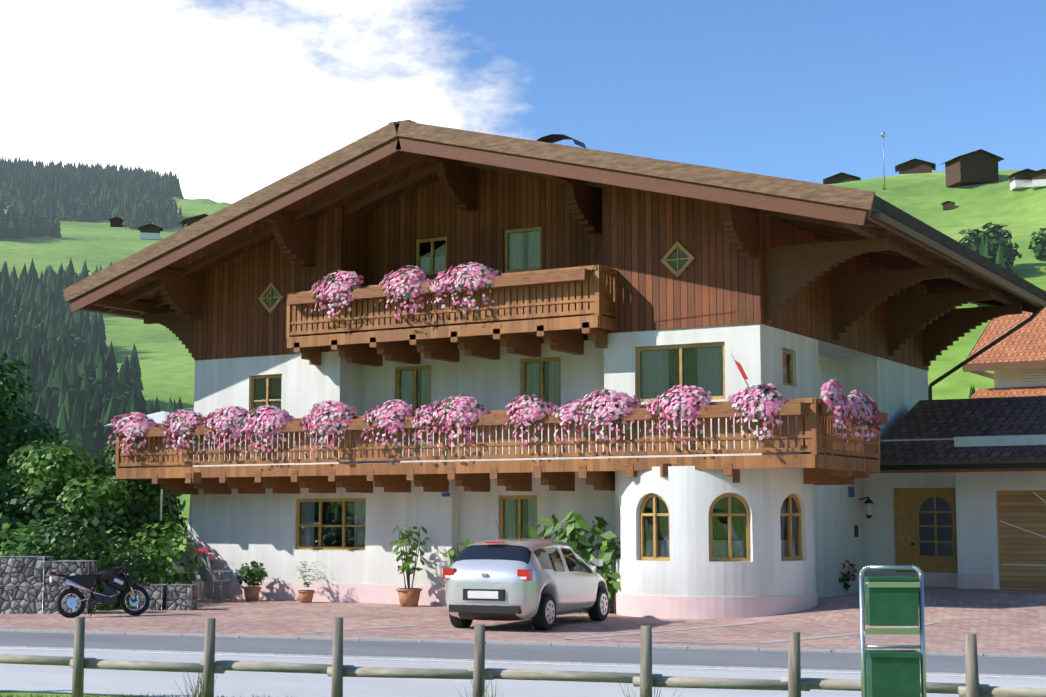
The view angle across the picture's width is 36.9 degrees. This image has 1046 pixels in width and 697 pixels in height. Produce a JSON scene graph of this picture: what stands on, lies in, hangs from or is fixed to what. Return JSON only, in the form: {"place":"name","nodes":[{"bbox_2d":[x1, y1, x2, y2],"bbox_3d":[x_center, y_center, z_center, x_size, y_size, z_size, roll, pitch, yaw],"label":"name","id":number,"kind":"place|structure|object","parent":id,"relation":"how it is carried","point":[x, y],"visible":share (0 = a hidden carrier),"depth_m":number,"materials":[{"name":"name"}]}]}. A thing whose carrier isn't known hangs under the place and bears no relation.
{"place":"outdoors","nodes":[
{"label":"outdoors","id":0,"kind":"place"},
{"bbox_2d":[0,556,197,613],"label":"gabion walls","id":1,"kind":"structure","parent":0,"point":[27,586],"depth_m":29.83,"materials":[{"name":"stone"}]},
{"bbox_2d":[0,587,1045,696],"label":"road","id":2,"kind":"structure","parent":0,"point":[1007,627],"depth_m":22.50,"materials":[{"name":"grey asphalt"}]},
{"bbox_2d":[48,553,149,617],"bbox_3d":[-7.833,4.398,29.072,1.867,1.148,0.690,4,-16,-32],"label":"motorcycle","id":3,"kind":"object","parent":2,"relation":"on","point":[113,581],"visible":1,"depth_m":29.03,"materials":[{"name":"metal"}]},
{"bbox_2d":[192,519,616,613],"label":"plant pots","id":4,"kind":"object","parent":2,"relation":"on","point":[408,596],"visible":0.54,"depth_m":32.26,"materials":[{"name":"ceramic"}]},
{"bbox_2d":[103,218,750,601],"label":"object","id":5,"kind":"object","parent":2,"relation":"on","point":[205,569],"visible":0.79,"depth_m":34.20,"materials":[{"name":"white"}]},
{"bbox_2d":[184,511,857,602],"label":"potted plants","id":6,"kind":"object","parent":2,"relation":"on","point":[248,574],"visible":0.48,"depth_m":30.57,"materials":[{"name":"green plant"}]},
{"bbox_2d":[443,520,608,629],"bbox_3d":[0.076,3.827,26.845,2.000,1.781,3.650,-3,-7,23],"label":"car","id":7,"kind":"object","parent":2,"relation":"on","point":[544,618],"visible":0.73,"depth_m":25.33,"materials":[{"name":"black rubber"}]},
{"bbox_2d":[445,538,606,620],"bbox_3d":[0.157,3.921,27.025,1.696,1.313,3.976,-3,-7,23],"label":"car body","id":8,"kind":"object","parent":7,"relation":"on","point":[568,578],"visible":0.81,"depth_m":25.52,"materials":[{"name":"silver metal"}]},
{"bbox_2d":[0,170,1045,696],"bbox_3d":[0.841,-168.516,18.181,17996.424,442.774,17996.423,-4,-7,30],"label":"terrain","id":9,"kind":"structure","parent":0,"point":[166,362],"depth_m":637.17,"materials":[{"name":"green plant"}]},
{"bbox_2d":[0,349,204,607],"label":"leafy bushes","id":10,"kind":"object","parent":9,"relation":"on","point":[71,528],"depth_m":35.68,"materials":[{"name":"green plant"}]},
{"bbox_2d":[0,662,680,696],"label":"verge grass","id":11,"kind":"structure","parent":9,"relation":"on","point":[196,691],"depth_m":15.84,"materials":[{"name":"plant"}]},
{"bbox_2d":[0,156,1045,469],"bbox_3d":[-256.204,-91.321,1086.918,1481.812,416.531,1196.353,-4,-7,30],"label":"forest trees","id":12,"kind":"object","parent":9,"relation":"on","point":[46,336],"visible":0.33,"depth_m":731.32,"materials":[{"name":"green plant"}]},
{"bbox_2d":[0,616,1045,696],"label":"wooden fence","id":13,"kind":"object","parent":9,"relation":"on","point":[794,684],"visible":0.94,"depth_m":15.13,"materials":[{"name":"grey wood"}]},
{"bbox_2d":[185,168,928,618],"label":"house walls","id":14,"kind":"structure","parent":9,"relation":"on","point":[713,292],"depth_m":32.95,"materials":[{"name":"white paint"}]},
{"bbox_2d":[107,262,881,456],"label":"balcony flowers","id":15,"kind":"object","parent":14,"relation":"attached to","point":[679,403],"visible":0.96,"depth_m":31.46,"materials":[{"name":"pink plant"}]},
{"bbox_2d":[115,265,887,494],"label":"balconies","id":16,"kind":"structure","parent":14,"relation":"attached to","point":[818,438],"depth_m":31.50,"materials":[{"name":"brown wood"}]},
{"bbox_2d":[251,227,801,560],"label":"window frames","id":17,"kind":"structure","parent":14,"relation":"in","point":[677,273],"depth_m":31.05,"materials":[{"name":"wood"}]},
{"bbox_2d":[254,230,797,557],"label":"window panes","id":18,"kind":"structure","parent":17,"relation":"in","point":[703,367],"depth_m":32.23,"materials":[{"name":"glass"}]},
{"bbox_2d":[63,120,1045,399],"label":"house roof","id":19,"kind":"structure","parent":14,"relation":"on","point":[159,282],"depth_m":32.88,"materials":[{"name":"brown wood"}]},
{"bbox_2d":[109,132,1045,239],"bbox_3d":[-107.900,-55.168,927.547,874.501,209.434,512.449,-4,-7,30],"label":"distant huts","id":20,"kind":"object","parent":9,"relation":"on","point":[980,166],"visible":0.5,"depth_m":618.40,"materials":[{"name":"brown wood"}]},
{"bbox_2d":[859,565,926,696],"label":"trash bin","id":21,"kind":"object","parent":9,"relation":"on","point":[891,600],"visible":1,"depth_m":13.15,"materials":[{"name":"green"}]},
{"bbox_2d":[848,396,1045,589],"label":"annex building","id":22,"kind":"structure","parent":9,"relation":"on","point":[978,465],"depth_m":32.86,"materials":[{"name":"white paint"}]},
{"bbox_2d":[919,497,952,555],"bbox_3d":[8.848,3.808,33.629,0.720,1.260,0.010,-4,-7,30],"label":"door window","id":23,"kind":"structure","parent":22,"relation":"in","point":[928,534],"depth_m":33.62,"materials":[{"name":"black glass"}]},
{"bbox_2d":[962,307,1045,397],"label":"neighbour house","id":24,"kind":"structure","parent":9,"relation":"on","point":[1015,361],"depth_m":59.61,"materials":[{"name":"tile"}]},
{"bbox_2d":[0,0,1045,203],"label":"sky","id":25,"kind":"structure","parent":0,"point":[231,98],"materials":[{"name":"blue"}]}
]}

